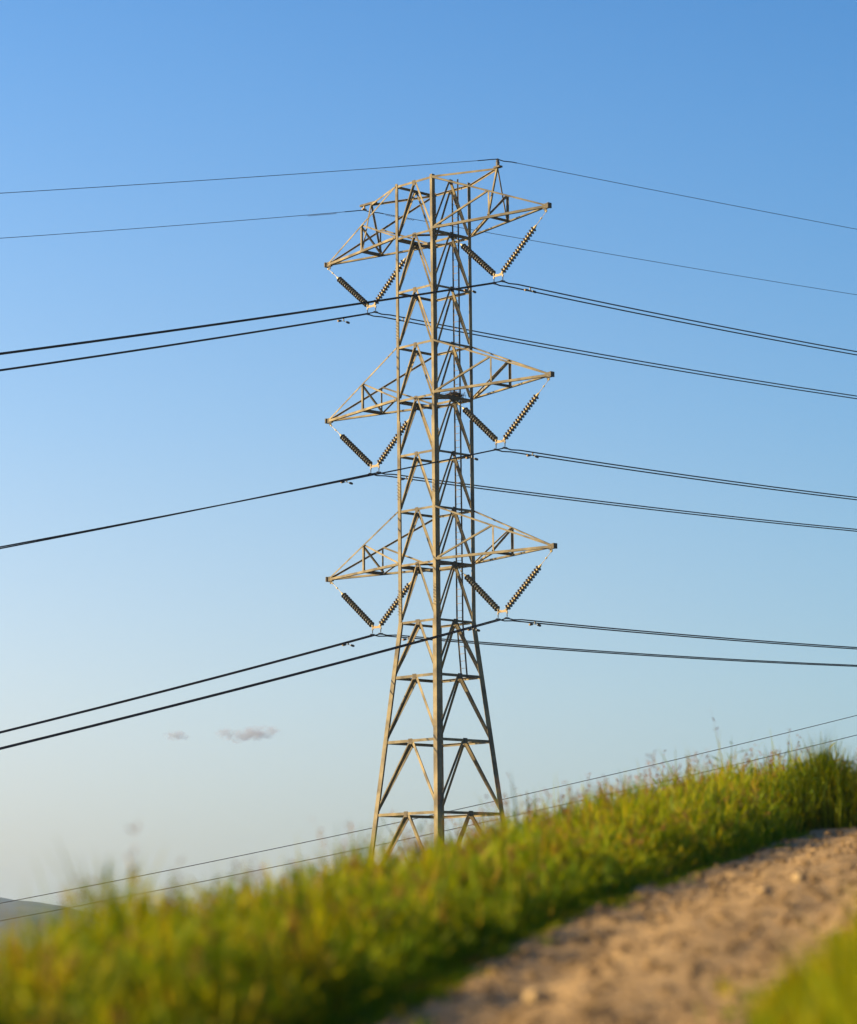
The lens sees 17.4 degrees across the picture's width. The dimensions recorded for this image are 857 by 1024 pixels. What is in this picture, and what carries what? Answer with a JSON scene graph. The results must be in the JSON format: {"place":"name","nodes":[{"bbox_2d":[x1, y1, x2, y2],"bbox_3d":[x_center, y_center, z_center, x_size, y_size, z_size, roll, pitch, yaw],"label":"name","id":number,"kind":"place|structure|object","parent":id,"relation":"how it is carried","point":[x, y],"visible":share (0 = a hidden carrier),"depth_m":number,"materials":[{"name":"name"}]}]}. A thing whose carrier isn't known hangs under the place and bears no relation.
{"place":"outdoors","nodes":[
{"label":"outdoors","id":0,"kind":"place"},
{"bbox_2d":[0,897,102,950],"bbox_3d":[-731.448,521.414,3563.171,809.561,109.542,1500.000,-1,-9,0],"label":"hills","id":1,"kind":"structure","parent":0,"point":[7,906],"depth_m":3372.99,"materials":[{"name":"green plant"}]},
{"bbox_2d":[0,0,856,911],"label":"sky","id":2,"kind":"structure","parent":0,"point":[752,104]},
{"bbox_2d":[384,827,856,1023],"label":"path","id":3,"kind":"structure","parent":0,"point":[664,950],"depth_m":14.88,"materials":[{"name":"brown gravel"}]},
{"bbox_2d":[524,989,553,1003],"bbox_3d":[0.490,2.154,12.422,0.130,0.086,0.118,8,-12,-43],"label":"stone","id":4,"kind":"object","parent":3,"relation":"on","point":[540,996],"visible":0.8,"depth_m":12.38,"materials":[{"name":"beige stone"}]},
{"bbox_2d":[378,835,849,1023],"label":"track weeds","id":5,"kind":"object","parent":3,"relation":"on","point":[720,988],"visible":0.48,"depth_m":13.45,"materials":[{"name":"green plant"}]},
{"bbox_2d":[758,886,772,893],"bbox_3d":[2.355,2.651,19.621,0.097,0.069,0.142,-6,-10,34],"label":"stone","id":6,"kind":"object","parent":3,"relation":"on","point":[765,889],"visible":0.75,"depth_m":19.58,"materials":[{"name":"beige stone"}]},
{"bbox_2d":[792,872,806,881],"bbox_3d":[2.818,2.784,21.316,0.119,0.095,0.090,1,-9,-12],"label":"stone","id":7,"kind":"object","parent":3,"relation":"on","point":[799,877],"visible":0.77,"depth_m":21.28,"materials":[{"name":"beige stone"}]},
{"bbox_2d":[730,867,856,1023],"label":"roadside grass","id":8,"kind":"structure","parent":0,"point":[824,991],"depth_m":9.17,"materials":[{"name":"green plant"}]},
{"bbox_3d":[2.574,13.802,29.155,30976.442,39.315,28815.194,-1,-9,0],"label":"ground","id":9,"kind":"structure","parent":0,"visible":0},
{"bbox_2d":[0,735,855,920],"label":"distribution wire","id":10,"kind":"object","parent":9,"relation":"on","point":[432,833],"visible":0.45,"depth_m":235.76,"materials":[{"name":"black metal"}]},
{"bbox_2d":[0,715,856,903],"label":"distribution wire","id":11,"kind":"object","parent":9,"relation":"on","point":[433,814],"visible":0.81,"depth_m":238.49,"materials":[{"name":"black metal"}]},
{"bbox_2d":[0,709,856,1023],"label":"bank grass","id":12,"kind":"structure","parent":9,"relation":"on","point":[324,975],"depth_m":14.74,"materials":[{"name":"green plant"}]},
{"bbox_2d":[324,158,556,861],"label":"transmission tower","id":13,"kind":"structure","parent":9,"relation":"on","point":[436,656],"depth_m":163.65,"materials":[{"name":"galvanised steel"},{"name":"weathered steel"}]},
{"bbox_2d":[327,256,406,314],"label":"insulator set","id":14,"kind":"object","parent":13,"relation":"hanging from","point":[350,289],"visible":0.87,"depth_m":170.03,"materials":[{"name":"ceramic"}]},
{"bbox_2d":[0,312,856,396],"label":"conductor wire","id":15,"kind":"object","parent":14,"relation":"attached to","point":[421,321],"visible":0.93,"depth_m":171.19,"materials":[{"name":"grey metal"}]},
{"bbox_2d":[0,314,856,398],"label":"conductor wire","id":16,"kind":"object","parent":14,"relation":"attached to","point":[468,333],"visible":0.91,"depth_m":177.90,"materials":[{"name":"grey metal"}]},
{"bbox_2d":[330,419,408,473],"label":"insulator set","id":17,"kind":"object","parent":13,"relation":"hanging from","point":[368,462],"visible":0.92,"depth_m":168.53,"materials":[{"name":"ceramic"}]},
{"bbox_2d":[0,472,856,548],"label":"conductor wire","id":18,"kind":"object","parent":17,"relation":"attached to","point":[474,485],"visible":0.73,"depth_m":176.29,"materials":[{"name":"grey metal"}]},
{"bbox_2d":[7,474,856,546],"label":"conductor wire","id":19,"kind":"object","parent":17,"relation":"attached to","point":[607,504],"visible":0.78,"depth_m":183.08,"materials":[{"name":"grey metal"}]},
{"bbox_2d":[332,582,410,634],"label":"insulator set","id":20,"kind":"object","parent":13,"relation":"hanging from","point":[353,605],"visible":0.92,"depth_m":167.03,"materials":[{"name":"ceramic"}]},
{"bbox_2d":[0,634,856,733],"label":"conductor wire","id":21,"kind":"object","parent":20,"relation":"attached to","point":[406,636],"visible":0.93,"depth_m":165.99,"materials":[{"name":"black metal"}]},
{"bbox_2d":[0,635,856,731],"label":"conductor wire","id":22,"kind":"object","parent":20,"relation":"attached to","point":[421,639],"visible":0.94,"depth_m":168.06,"materials":[{"name":"black metal"}]},
{"bbox_2d":[0,159,853,228],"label":"earth wire","id":23,"kind":"object","parent":13,"relation":"attached to","point":[415,165],"visible":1,"depth_m":158.48,"materials":[{"name":"grey metal"}]},
{"bbox_2d":[0,210,856,294],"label":"earth wire","id":24,"kind":"object","parent":13,"relation":"attached to","point":[419,220],"visible":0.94,"depth_m":171.88,"materials":[{"name":"grey metal"}]},
{"bbox_2d":[441,390,466,406],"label":"nest","id":25,"kind":"object","parent":13,"relation":"on","point":[456,394],"visible":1,"depth_m":164.19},
{"bbox_2d":[454,210,546,284],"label":"insulator set","id":26,"kind":"object","parent":13,"relation":"hanging from","point":[483,264],"visible":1,"depth_m":162.01,"materials":[{"name":"ceramic"}]},
{"bbox_2d":[0,281,856,353],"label":"conductor wire","id":27,"kind":"object","parent":26,"relation":"attached to","point":[414,295],"visible":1,"depth_m":156.34,"materials":[{"name":"grey metal"}]},
{"bbox_2d":[0,284,856,354],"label":"conductor wire","id":28,"kind":"object","parent":26,"relation":"attached to","point":[439,292],"visible":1,"depth_m":160.73,"materials":[{"name":"grey metal"}]},
{"bbox_2d":[455,378,549,450],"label":"insulator set","id":29,"kind":"object","parent":13,"relation":"hanging from","point":[489,433],"visible":1,"depth_m":160.55,"materials":[{"name":"ceramic"}]},
{"bbox_2d":[0,448,856,547],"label":"conductor wire","id":30,"kind":"object","parent":29,"relation":"attached to","point":[412,467],"visible":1,"depth_m":154.91,"materials":[{"name":"grey metal"}]},
{"bbox_2d":[9,450,856,544],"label":"conductor wire","id":31,"kind":"object","parent":29,"relation":"attached to","point":[646,472],"visible":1,"depth_m":170.45,"materials":[{"name":"grey metal"}]},
{"bbox_2d":[457,550,551,619],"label":"insulator set","id":32,"kind":"object","parent":13,"relation":"hanging from","point":[486,597],"visible":1,"depth_m":159.05,"materials":[{"name":"ceramic"}]},
{"bbox_2d":[0,618,856,749],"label":"conductor wire","id":33,"kind":"object","parent":32,"relation":"attached to","point":[401,647],"visible":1,"depth_m":152.66,"materials":[{"name":"black metal"}]},
{"bbox_2d":[0,619,856,747],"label":"conductor wire","id":34,"kind":"object","parent":32,"relation":"attached to","point":[411,643],"visible":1,"depth_m":154.36,"materials":[{"name":"black metal"}]},
{"bbox_2d":[305,829,813,1023],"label":"verge turf","id":35,"kind":"structure","parent":9,"relation":"on","point":[437,985],"depth_m":14.79,"materials":[{"name":"green plant"}]},
{"bbox_2d":[754,727,856,829],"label":"grass tuft","id":36,"kind":"object","parent":9,"relation":"on","point":[825,798],"visible":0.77,"depth_m":40.57,"materials":[{"name":"green plant"}]}
]}

